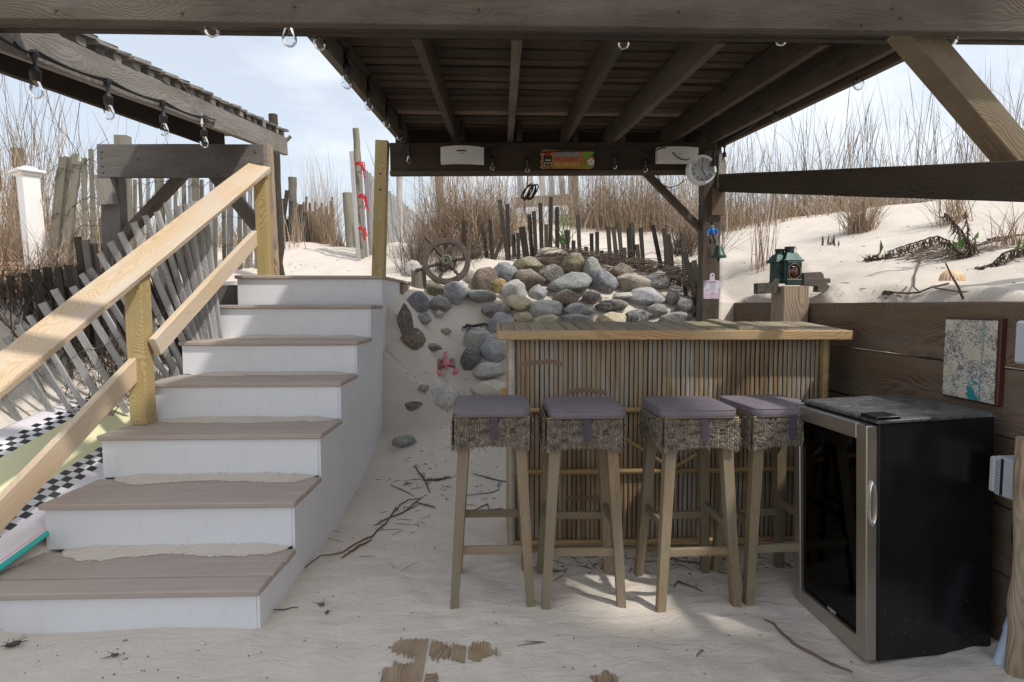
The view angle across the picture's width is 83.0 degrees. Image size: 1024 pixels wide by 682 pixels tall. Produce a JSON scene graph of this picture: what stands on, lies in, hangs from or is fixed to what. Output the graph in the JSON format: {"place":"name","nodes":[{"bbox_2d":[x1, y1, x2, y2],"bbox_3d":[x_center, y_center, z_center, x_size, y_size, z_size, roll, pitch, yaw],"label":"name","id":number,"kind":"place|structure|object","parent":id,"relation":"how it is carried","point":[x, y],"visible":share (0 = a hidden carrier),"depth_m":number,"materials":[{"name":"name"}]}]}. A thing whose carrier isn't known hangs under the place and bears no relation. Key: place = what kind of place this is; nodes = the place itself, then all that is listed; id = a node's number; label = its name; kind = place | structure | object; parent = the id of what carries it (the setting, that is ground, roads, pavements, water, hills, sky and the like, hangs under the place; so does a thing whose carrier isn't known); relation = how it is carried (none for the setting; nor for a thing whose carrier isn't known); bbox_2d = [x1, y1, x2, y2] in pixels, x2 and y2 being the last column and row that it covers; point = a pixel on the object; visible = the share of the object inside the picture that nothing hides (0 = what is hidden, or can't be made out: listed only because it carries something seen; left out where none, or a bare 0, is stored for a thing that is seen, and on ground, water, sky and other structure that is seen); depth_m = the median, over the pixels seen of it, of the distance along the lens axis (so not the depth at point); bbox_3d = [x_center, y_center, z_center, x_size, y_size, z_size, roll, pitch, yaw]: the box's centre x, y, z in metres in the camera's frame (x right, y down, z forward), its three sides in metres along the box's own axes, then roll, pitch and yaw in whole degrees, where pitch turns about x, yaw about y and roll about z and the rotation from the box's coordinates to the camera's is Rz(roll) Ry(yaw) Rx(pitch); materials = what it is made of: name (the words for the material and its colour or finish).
{"place":"outdoors","nodes":[
{"label":"outdoors","id":0,"kind":"place"},
{"bbox_2d":[0,200,1023,681],"bbox_3d":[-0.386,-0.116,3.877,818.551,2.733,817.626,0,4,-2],"label":"sand","id":1,"kind":"structure","parent":0,"point":[584,628],"depth_m":2.45,"materials":[{"name":"sand"}]},
{"bbox_2d":[8,166,46,275],"bbox_3d":[-4.005,-0.882,4.816,0.200,1.121,0.196,2,4,30],"label":"white post","id":2,"kind":"object","parent":1,"relation":"on","point":[29,194],"visible":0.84,"depth_m":4.76,"materials":[{"name":"white wood"}]},
{"bbox_2d":[0,396,130,570],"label":"surfboard","id":3,"kind":"object","parent":1,"relation":"on","point":[24,442],"visible":0.27,"depth_m":2.85,"materials":[{"name":"plastic"}]},
{"bbox_2d":[0,214,157,324],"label":"dead stems","id":4,"kind":"object","parent":1,"relation":"on","point":[52,262],"visible":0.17,"depth_m":4.05,"materials":[{"name":"brown plant"}]},
{"bbox_2d":[46,135,132,273],"bbox_3d":[-3.444,-1.011,4.745,0.602,1.423,0.439,0,4,-2],"label":"slat fence","id":5,"kind":"object","parent":1,"relation":"on","point":[70,171],"visible":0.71,"depth_m":4.58,"materials":[{"name":"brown wood"}]},
{"bbox_2d":[0,74,179,239],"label":"tall grass stems","id":6,"kind":"object","parent":1,"relation":"on","point":[32,146],"visible":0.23,"depth_m":6.53,"materials":[{"name":"plant"}]},
{"bbox_2d":[0,233,180,412],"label":"dead brush","id":7,"kind":"object","parent":1,"relation":"on","point":[18,293],"visible":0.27,"depth_m":3.64,"materials":[{"name":"plant"}]},
{"bbox_2d":[0,236,194,363],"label":"slat fence","id":8,"kind":"object","parent":1,"relation":"on","point":[87,252],"visible":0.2,"depth_m":3.66,"materials":[{"name":"brown wood"}]},
{"bbox_2d":[1,200,222,420],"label":"slat fence","id":9,"kind":"object","parent":1,"relation":"on","point":[204,322],"visible":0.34,"depth_m":3.50,"materials":[{"name":"grey wood"}]},
{"bbox_2d":[0,33,291,274],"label":"side pergola","id":10,"kind":"object","parent":1,"relation":"on","point":[217,161],"visible":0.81,"depth_m":3.97,"materials":[{"name":"grey wood"}]},
{"bbox_2d":[0,36,215,147],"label":"string lights","id":11,"kind":"object","parent":10,"relation":"hanging from","point":[35,73],"visible":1,"depth_m":2.65,"materials":[{"name":"black rubber"}]},
{"bbox_2d":[0,116,317,268],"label":"dune grass","id":12,"kind":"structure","parent":1,"relation":"on","point":[14,243],"depth_m":5.70,"materials":[{"name":"plant"}]},
{"bbox_2d":[132,178,256,269],"bbox_3d":[-3.149,-1.186,5.872,1.589,1.060,0.182,0,4,-2],"label":"slat fence","id":13,"kind":"object","parent":1,"relation":"on","point":[195,189],"visible":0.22,"depth_m":5.86,"materials":[{"name":"grey wood"}]},
{"bbox_2d":[152,285,237,318],"bbox_3d":[-2.402,0.056,4.331,0.740,0.946,0.040,0,4,-2],"label":"plank bulkhead","id":14,"kind":"object","parent":1,"relation":"on","point":[227,294],"visible":0.02,"depth_m":4.30,"materials":[{"name":"grey wood"}]},
{"bbox_2d":[0,163,410,633],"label":"staircase","id":15,"kind":"structure","parent":1,"relation":"on","point":[306,516],"depth_m":2.83,"materials":[{"name":"wood"}]},
{"bbox_2d":[37,543,289,574],"bbox_3d":[-1.429,0.887,2.366,0.949,0.019,0.240,0,4,-2],"label":"sand drift","id":16,"kind":"object","parent":15,"relation":"on","point":[99,553],"visible":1,"depth_m":2.45,"materials":[{"name":"sand"}]},
{"bbox_2d":[99,472,316,490],"bbox_3d":[-1.441,0.660,2.716,0.968,0.021,0.238,0,4,-2],"label":"sand drift","id":17,"kind":"object","parent":15,"relation":"on","point":[265,477],"visible":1,"depth_m":2.79,"materials":[{"name":"sand"}]},
{"bbox_2d":[152,415,336,428],"bbox_3d":[-1.446,0.428,3.052,0.971,0.020,0.254,0,4,-2],"label":"sand drift","id":18,"kind":"object","parent":15,"relation":"on","point":[235,419],"visible":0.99,"depth_m":3.14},
{"bbox_2d":[185,371,353,378],"bbox_3d":[-1.454,0.197,3.407,0.980,0.021,0.237,0,4,-2],"label":"sand drift","id":19,"kind":"object","parent":15,"relation":"on","point":[258,373],"visible":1,"depth_m":3.49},
{"bbox_2d":[223,334,365,338],"bbox_3d":[-1.450,-0.027,3.762,0.966,0.022,0.242,0,4,-2],"label":"sand drift","id":20,"kind":"object","parent":15,"relation":"on","point":[294,336],"visible":0.97,"depth_m":3.85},
{"bbox_2d":[268,113,284,274],"bbox_3d":[-2.199,-1.337,5.402,0.104,1.518,0.099,-2,4,-2],"label":"wooden piling","id":21,"kind":"object","parent":1,"relation":"on","point":[273,117],"visible":0.51,"depth_m":5.38,"materials":[{"name":"brown wood"}]},
{"bbox_2d":[282,190,334,241],"bbox_3d":[-2.927,-1.653,8.153,0.890,0.798,0.719,0,4,-2],"label":"slat fence","id":22,"kind":"object","parent":1,"relation":"on","point":[285,201],"visible":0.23,"depth_m":7.81,"materials":[{"name":"grey wood"}]},
{"bbox_2d":[288,153,341,241],"bbox_3d":[-2.696,-1.972,7.935,0.870,1.311,0.706,1,4,19],"label":"grass clump","id":23,"kind":"object","parent":1,"relation":"on","point":[312,237],"visible":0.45,"depth_m":7.87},
{"bbox_2d":[294,145,345,244],"bbox_3d":[-2.466,-1.954,7.688,1.013,1.412,1.016,0,4,-2],"label":"grass clump","id":24,"kind":"object","parent":1,"relation":"on","point":[322,221],"visible":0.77,"depth_m":7.68,"materials":[{"name":"plant"}]},
{"bbox_2d":[342,192,355,247],"bbox_3d":[-2.037,-1.441,7.258,0.134,0.822,0.132,-3,4,-2],"label":"wooden post","id":25,"kind":"object","parent":1,"relation":"on","point":[348,219],"visible":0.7,"depth_m":7.21,"materials":[{"name":"brown wood"}]},
{"bbox_2d":[349,151,360,260],"bbox_3d":[-1.724,-1.445,6.365,0.053,1.260,0.019,-3,4,-2],"label":"loose lath","id":26,"kind":"object","parent":1,"relation":"on","point":[355,214],"visible":0.93,"depth_m":6.36,"materials":[{"name":"grey wood"}]},
{"bbox_2d":[352,128,364,258],"bbox_3d":[-1.708,-1.609,6.461,0.095,1.496,0.091,-2,4,-2],"label":"fence pole","id":27,"kind":"object","parent":1,"relation":"on","point":[356,141],"visible":0.69,"depth_m":6.42,"materials":[{"name":"grey wood"}]},
{"bbox_2d":[364,171,430,254],"bbox_3d":[-1.681,-1.778,10.309,0.227,1.130,7.527,0,4,0],"label":"slat fence","id":28,"kind":"object","parent":1,"relation":"on","point":[369,189],"visible":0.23,"depth_m":7.90,"materials":[{"name":"grey wood"}]},
{"bbox_2d":[378,637,428,681],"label":"buried plank","id":29,"kind":"object","parent":1,"relation":"on","point":[407,671],"visible":1,"depth_m":1.92,"materials":[{"name":"brown wood"}]},
{"bbox_2d":[397,303,413,333],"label":"rock","id":30,"kind":"object","parent":1,"relation":"on","point":[404,320],"visible":0.78,"depth_m":4.40,"materials":[{"name":"stone"}]},
{"bbox_2d":[367,188,449,274],"bbox_3d":[-0.977,-1.117,5.881,0.901,0.948,0.965,0,4,-2],"label":"grass clump","id":31,"kind":"object","parent":1,"relation":"on","point":[412,256],"visible":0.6,"depth_m":5.83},
{"bbox_2d":[400,328,425,349],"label":"rock","id":32,"kind":"object","parent":1,"relation":"on","point":[414,339],"visible":1,"depth_m":4.40,"materials":[{"name":"brown stone"}]},
{"bbox_2d":[407,291,429,312],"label":"rock","id":33,"kind":"object","parent":1,"relation":"on","point":[418,301],"visible":0.8,"depth_m":4.91,"materials":[{"name":"stone"}]},
{"bbox_2d":[424,639,465,681],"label":"buried plank","id":34,"kind":"object","parent":1,"relation":"on","point":[457,653],"visible":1,"depth_m":1.99,"materials":[{"name":"brown wood"}]},
{"bbox_2d":[431,386,459,408],"bbox_3d":[-0.522,0.431,4.408,0.250,0.179,0.185,0,4,-2],"label":"rock","id":35,"kind":"object","parent":1,"relation":"on","point":[444,397],"visible":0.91,"depth_m":4.35,"materials":[{"name":"white stone"}]},
{"bbox_2d":[442,281,470,305],"bbox_3d":[-0.516,-0.430,5.296,0.280,0.230,0.192,0,4,-2],"label":"rock","id":36,"kind":"object","parent":1,"relation":"on","point":[456,293],"visible":0.86,"depth_m":5.22,"materials":[{"name":"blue stone"}]},
{"bbox_2d":[415,237,470,284],"bbox_3d":[-0.635,-0.740,5.316,0.506,0.448,0.141,0,4,-2],"label":"ship helm","id":37,"kind":"object","parent":36,"relation":"on","point":[447,260],"visible":1,"depth_m":5.30,"materials":[{"name":"brown wood"}]},
{"bbox_2d":[366,143,566,266],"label":"dune grass","id":38,"kind":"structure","parent":1,"relation":"on","point":[448,222],"depth_m":6.36,"materials":[{"name":"plant"}]},
{"bbox_2d":[460,347,480,370],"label":"rock","id":39,"kind":"object","parent":1,"relation":"on","point":[470,358],"visible":1,"depth_m":4.77,"materials":[{"name":"stone"}]},
{"bbox_2d":[462,327,490,350],"bbox_3d":[-0.292,-0.018,4.987,0.276,0.219,0.234,0,4,-2],"label":"rock","id":40,"kind":"object","parent":1,"relation":"on","point":[474,337],"visible":0.59,"depth_m":4.91,"materials":[{"name":"stone"}]},
{"bbox_2d":[467,290,496,302],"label":"rock","id":41,"kind":"object","parent":1,"relation":"on","point":[478,296],"visible":0.98,"depth_m":5.23,"materials":[{"name":"grey stone"}]},
{"bbox_2d":[468,640,497,661],"bbox_3d":[-0.096,1.074,2.006,0.110,0.010,0.128,0,4,-2],"label":"buried plank","id":42,"kind":"object","parent":1,"relation":"on","point":[476,652],"visible":1,"depth_m":2.01,"materials":[{"name":"brown wood"}]},
{"bbox_2d":[472,267,497,290],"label":"rock","id":43,"kind":"object","parent":1,"relation":"on","point":[485,278],"visible":0.69,"depth_m":5.38,"materials":[{"name":"brown stone"}]},
{"bbox_2d":[470,379,505,394],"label":"rock","id":44,"kind":"object","parent":1,"relation":"on","point":[491,387],"visible":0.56,"depth_m":4.52,"materials":[{"name":"beige stone"}]},
{"bbox_2d":[472,362,505,379],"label":"rock","id":45,"kind":"object","parent":1,"relation":"on","point":[487,371],"visible":0.94,"depth_m":4.66,"materials":[{"name":"stone"}]},
{"bbox_2d":[450,395,534,609],"bbox_3d":[-0.084,0.669,2.441,0.341,0.846,0.341,0,4,-2],"label":"bar stool","id":46,"kind":"object","parent":1,"relation":"on","point":[476,420],"visible":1,"depth_m":2.29,"materials":[{"name":"brown wood"}]},
{"bbox_2d":[479,335,505,362],"bbox_3d":[-0.137,0.068,4.893,0.278,0.241,0.204,0,4,-2],"label":"rock","id":47,"kind":"object","parent":1,"relation":"on","point":[492,348],"visible":0.82,"depth_m":4.82,"materials":[{"name":"grey stone"}]},
{"bbox_2d":[481,303,510,317],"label":"rock","id":48,"kind":"object","parent":1,"relation":"on","point":[490,310],"visible":0.66,"depth_m":5.13,"materials":[{"name":"grey stone"}]},
{"bbox_2d":[494,262,517,282],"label":"rock","id":49,"kind":"object","parent":1,"relation":"on","point":[506,271],"visible":0.58,"depth_m":5.45,"materials":[{"name":"stone"}]},
{"bbox_2d":[0,0,1023,321],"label":"pergola","id":50,"kind":"object","parent":1,"relation":"on","point":[570,74],"visible":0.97,"depth_m":2.61,"materials":[{"name":"brown wood"}]},
{"bbox_2d":[441,145,483,164],"bbox_3d":[-0.350,-1.309,4.074,0.303,0.120,0.084,0,4,-2],"label":"outdoor speaker","id":51,"kind":"object","parent":50,"relation":"attached to","point":[473,155],"visible":1,"depth_m":4.05},
{"bbox_2d":[313,35,696,187],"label":"string lights","id":52,"kind":"object","parent":50,"relation":"hanging from","point":[346,71],"visible":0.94,"depth_m":4.08,"materials":[{"name":"black rubber"}]},
{"bbox_2d":[540,149,593,168],"bbox_3d":[0.399,-1.311,4.173,0.393,0.140,0.019,0,4,-2],"label":"wooden sign","id":53,"kind":"object","parent":50,"relation":"attached to","point":[568,160],"visible":0.98,"depth_m":4.17,"materials":[{"name":"paint"}]},
{"bbox_2d":[203,27,958,49],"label":"string lights","id":54,"kind":"object","parent":50,"relation":"hanging from","point":[295,37],"visible":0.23,"depth_m":2.01,"materials":[{"name":"black glass"}]},
{"bbox_2d":[655,146,697,163],"bbox_3d":[1.180,-1.326,4.126,0.294,0.107,0.084,0,4,-2],"label":"outdoor speaker","id":55,"kind":"object","parent":50,"relation":"attached to","point":[666,155],"visible":0.96,"depth_m":4.10},
{"bbox_2d":[686,154,715,185],"bbox_3d":[1.375,-1.242,4.203,0.216,0.216,0.055,0,4,-5],"label":"wall clock","id":56,"kind":"object","parent":50,"relation":"attached to","point":[698,173],"depth_m":4.19,"materials":[{"name":"white plastic"}]},
{"bbox_2d":[703,273,720,298],"bbox_3d":[1.470,-0.405,4.252,0.124,0.189,0.011,0,4,-2],"label":"cutting board","id":57,"kind":"object","parent":50,"relation":"hanging from","point":[711,287],"visible":1,"depth_m":4.25,"materials":[{"name":"white"}]},
{"bbox_2d":[710,69,865,174],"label":"string lights","id":58,"kind":"object","parent":50,"relation":"hanging from","point":[774,118],"visible":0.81,"depth_m":3.78,"materials":[{"name":"black rubber"}]},
{"bbox_2d":[501,279,526,297],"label":"rock","id":59,"kind":"object","parent":1,"relation":"on","point":[514,287],"visible":0.62,"depth_m":5.29,"materials":[{"name":"stone"}]},
{"bbox_2d":[503,295,531,311],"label":"rock","id":60,"kind":"object","parent":1,"relation":"on","point":[519,303],"visible":0.89,"depth_m":5.19,"materials":[{"name":"yellow stone"}]},
{"bbox_2d":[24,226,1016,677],"bbox_3d":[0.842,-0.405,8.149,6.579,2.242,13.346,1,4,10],"label":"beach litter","id":61,"kind":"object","parent":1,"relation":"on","point":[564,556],"visible":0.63,"depth_m":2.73,"materials":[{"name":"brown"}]},
{"bbox_2d":[513,256,542,271],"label":"rock","id":62,"kind":"object","parent":1,"relation":"on","point":[532,263],"visible":0.52,"depth_m":5.58,"materials":[{"name":"beige stone"}]},
{"bbox_2d":[513,269,545,290],"bbox_3d":[0.163,-0.574,5.458,0.304,0.216,0.245,0,4,-2],"label":"rock","id":63,"kind":"object","parent":1,"relation":"on","point":[529,278],"visible":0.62,"depth_m":5.37,"materials":[{"name":"brown stone"}]},
{"bbox_2d":[531,314,558,321],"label":"rock","id":64,"kind":"object","parent":1,"relation":"on","point":[547,318],"visible":0.55,"depth_m":5.10,"materials":[{"name":"beige stone"}]},
{"bbox_2d":[527,299,563,316],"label":"rock","id":65,"kind":"object","parent":64,"relation":"on","point":[541,307],"visible":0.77,"depth_m":5.15,"materials":[{"name":"stone"}]},
{"bbox_2d":[516,176,578,214],"bbox_3d":[0.541,-2.036,8.762,0.986,1.113,0.149,0,4,-2],"label":"board fence","id":66,"kind":"object","parent":1,"relation":"on","point":[551,178],"visible":0.32,"depth_m":8.73,"materials":[{"name":"grey wood"}]},
{"bbox_2d":[538,264,563,284],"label":"rock","id":67,"kind":"object","parent":1,"relation":"on","point":[550,273],"visible":0.62,"depth_m":5.47,"materials":[{"name":"stone"}]},
{"bbox_2d":[552,289,579,306],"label":"rock","id":68,"kind":"object","parent":1,"relation":"on","point":[565,297],"visible":0.67,"depth_m":5.26,"materials":[{"name":"brown stone"}]},
{"bbox_2d":[547,272,591,292],"bbox_3d":[0.548,-0.534,5.439,0.442,0.232,0.308,0,4,-2],"label":"rock","id":69,"kind":"object","parent":1,"relation":"on","point":[578,282],"visible":0.8,"depth_m":5.35,"materials":[{"name":"grey stone"}]},
{"bbox_2d":[559,253,584,273],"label":"rock","id":70,"kind":"object","parent":1,"relation":"on","point":[572,262],"visible":0.64,"depth_m":5.59,"materials":[{"name":"stone"}]},
{"bbox_2d":[462,197,697,306],"bbox_3d":[0.698,-0.778,5.749,2.385,1.348,0.524,1,4,20],"label":"slat fence","id":71,"kind":"object","parent":1,"relation":"on","point":[632,246],"visible":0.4,"depth_m":5.86,"materials":[{"name":"brown wood"}]},
{"bbox_2d":[537,396,626,609],"bbox_3d":[0.282,0.674,2.432,0.341,0.846,0.345,0,4,-1],"label":"bar stool","id":72,"kind":"object","parent":1,"relation":"on","point":[598,423],"visible":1,"depth_m":2.29,"materials":[{"name":"wood"}]},
{"bbox_2d":[591,269,619,292],"bbox_3d":[0.877,-0.556,5.464,0.270,0.253,0.195,0,4,-2],"label":"rock","id":73,"kind":"object","parent":1,"relation":"on","point":[605,281],"visible":0.89,"depth_m":5.40,"materials":[{"name":"stone"}]},
{"bbox_2d":[595,299,627,311],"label":"rock","id":74,"kind":"object","parent":1,"relation":"on","point":[609,305],"visible":1,"depth_m":5.20,"materials":[{"name":"stone"}]},
{"bbox_2d":[536,243,696,291],"bbox_3d":[1.263,-0.652,5.665,2.091,0.662,0.729,1,4,22],"label":"dead brush","id":75,"kind":"object","parent":1,"relation":"on","point":[651,266],"visible":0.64,"depth_m":5.62,"materials":[{"name":"plant"}]},
{"bbox_2d":[617,273,651,291],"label":"rock","id":76,"kind":"object","parent":1,"relation":"on","point":[629,282],"visible":0.68,"depth_m":5.38,"materials":[{"name":"beige stone"}]},
{"bbox_2d":[628,287,665,305],"bbox_3d":[1.243,-0.405,5.357,0.361,0.190,0.239,0,4,-2],"label":"rock","id":77,"kind":"object","parent":1,"relation":"on","point":[647,296],"visible":0.79,"depth_m":5.28,"materials":[{"name":"grey stone"}]},
{"bbox_2d":[501,123,809,256],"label":"dune grass","id":78,"kind":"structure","parent":1,"relation":"on","point":[602,214],"depth_m":7.20,"materials":[{"name":"plant"}]},
{"bbox_2d":[646,270,670,288],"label":"rock","id":79,"kind":"object","parent":1,"relation":"on","point":[659,282],"visible":0.79,"depth_m":5.43,"materials":[{"name":"grey stone"}]},
{"bbox_2d":[650,206,697,257],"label":"grass clump","id":80,"kind":"object","parent":1,"relation":"on","point":[678,242],"visible":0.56,"depth_m":6.09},
{"bbox_2d":[496,319,852,551],"bbox_3d":[0.766,0.464,2.962,1.687,1.141,0.464,0,4,-2],"label":"bamboo bar","id":81,"kind":"object","parent":1,"relation":"on","point":[628,366],"visible":0.48,"depth_m":2.81,"materials":[{"name":"brown wood"}]},
{"bbox_2d":[673,296,695,315],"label":"rock","id":82,"kind":"object","parent":1,"relation":"on","point":[685,304],"visible":0.66,"depth_m":5.19,"materials":[{"name":"stone"}]},
{"bbox_2d":[634,396,740,612],"bbox_3d":[0.729,0.672,2.429,0.341,0.846,0.344,0,4,-4],"label":"bar stool","id":83,"kind":"object","parent":1,"relation":"on","point":[668,425],"visible":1,"depth_m":2.29,"materials":[{"name":"wood"}]},
{"bbox_2d":[710,395,803,605],"bbox_3d":[1.088,0.671,2.474,0.341,0.846,0.346,0,4,-5],"label":"bar stool","id":84,"kind":"object","parent":1,"relation":"on","point":[774,419],"visible":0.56,"depth_m":2.33,"materials":[{"name":"wood"}]},
{"bbox_2d":[741,132,784,272],"bbox_3d":[2.068,-1.082,4.719,0.337,1.100,0.911,2,4,34],"label":"grass clump","id":85,"kind":"object","parent":1,"relation":"on","point":[760,258],"visible":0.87,"depth_m":4.62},
{"bbox_2d":[672,53,1023,233],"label":"dune grass","id":86,"kind":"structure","parent":1,"relation":"on","point":[797,211],"depth_m":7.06,"materials":[{"name":"plant"}]},
{"bbox_2d":[810,164,901,235],"bbox_3d":[2.938,-1.166,4.877,0.804,0.612,0.866,0,4,-2],"label":"grass clump","id":87,"kind":"object","parent":1,"relation":"on","point":[860,224],"visible":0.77,"depth_m":4.88,"materials":[{"name":"plant"}]},
{"bbox_2d":[734,286,1023,640],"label":"retaining wall","id":88,"kind":"structure","parent":1,"relation":"on","point":[916,330],"depth_m":2.46,"materials":[{"name":"brown wood"}]},
{"bbox_2d":[754,278,778,293],"bbox_3d":[1.460,-0.314,3.325,0.123,0.089,0.050,0,4,-2],"label":"wood cleat","id":89,"kind":"object","parent":88,"relation":"attached to","point":[772,286],"visible":1,"depth_m":3.30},
{"bbox_2d":[766,246,804,284],"bbox_3d":[1.578,-0.435,3.346,0.155,0.226,0.138,-1,4,-10],"label":"ship lantern","id":90,"kind":"object","parent":88,"relation":"on","point":[786,266],"visible":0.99,"depth_m":3.31,"materials":[{"name":"green metal"}]},
{"bbox_2d":[800,272,830,291],"bbox_3d":[1.766,-0.344,3.374,0.158,0.115,0.050,0,4,-2],"label":"wood cleat","id":91,"kind":"object","parent":88,"relation":"attached to","point":[818,281],"visible":0.95,"depth_m":3.35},
{"bbox_2d":[942,317,1006,405],"bbox_3d":[1.692,0.068,2.126,0.024,0.304,0.254,0,4,0],"label":"map plaque","id":92,"kind":"object","parent":88,"relation":"attached to","point":[974,358],"visible":1,"depth_m":2.10,"materials":[{"name":"paper"}]},
{"bbox_2d":[989,455,1013,499],"bbox_3d":[1.639,0.449,1.776,0.092,0.130,0.316,0,4,-2],"label":"timer box","id":93,"kind":"object","parent":88,"relation":"attached to","point":[1001,477],"visible":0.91,"depth_m":1.88,"materials":[{"name":"grey plastic"}]},
{"bbox_2d":[1015,321,1023,363],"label":"junction box","id":94,"kind":"object","parent":88,"relation":"attached to","point":[1019,351],"visible":1,"depth_m":1.82,"materials":[{"name":"grey plastic"}]},
{"bbox_2d":[794,394,997,660],"bbox_3d":[1.405,0.652,2.174,0.471,0.847,0.434,-3,4,-5],"label":"beverage fridge","id":95,"kind":"object","parent":1,"relation":"on","point":[893,511],"visible":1,"depth_m":1.98,"materials":[{"name":"black paint"}]},
{"bbox_2d":[882,258,969,296],"bbox_3d":[2.208,-0.377,3.199,0.304,0.274,1.258,2,4,26],"label":"driftwood twig","id":96,"kind":"object","parent":1,"relation":"on","point":[885,292],"visible":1,"depth_m":3.00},
{"bbox_2d":[881,212,982,261],"bbox_3d":[2.470,-0.612,3.428,0.615,0.319,0.155,0,4,-2],"label":"dead plant","id":97,"kind":"object","parent":1,"relation":"on","point":[965,240],"visible":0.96,"depth_m":3.42,"materials":[{"name":"brown plant"}]},
{"bbox_2d":[914,155,986,227],"bbox_3d":[3.256,-1.132,4.437,0.771,0.587,0.708,0,4,-2],"label":"grass clump","id":98,"kind":"object","parent":1,"relation":"on","point":[959,210],"visible":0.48,"depth_m":4.42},
{"bbox_2d":[886,240,1021,262],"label":"fallen stems","id":99,"kind":"object","parent":1,"relation":"on","point":[929,253],"visible":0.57,"depth_m":3.63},
{"bbox_2d":[967,238,1023,270],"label":"dead plant","id":100,"kind":"object","parent":1,"relation":"on","point":[1018,250],"visible":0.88,"depth_m":3.16,"materials":[{"name":"brown plant"}]},
{"bbox_2d":[971,202,1023,247],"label":"grass clump","id":101,"kind":"object","parent":1,"relation":"on","point":[1003,242],"visible":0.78,"depth_m":3.56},
{"bbox_2d":[992,616,1007,665],"bbox_3d":[1.643,0.947,1.902,0.109,0.248,0.047,0,4,-2],"label":"drain pipe","id":102,"kind":"object","parent":1,"relation":"on","point":[999,657],"visible":0.28,"depth_m":1.90,"materials":[{"name":"white plastic"}]},
{"bbox_2d":[1004,436,1023,678],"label":"wooden post","id":103,"kind":"object","parent":1,"relation":"on","point":[1014,659],"visible":0.98,"depth_m":1.79,"materials":[{"name":"brown wood"}]},
{"bbox_2d":[0,34,1023,241],"label":"sky","id":104,"kind":"structure","parent":0,"point":[261,75],"materials":[{"name":"white"}]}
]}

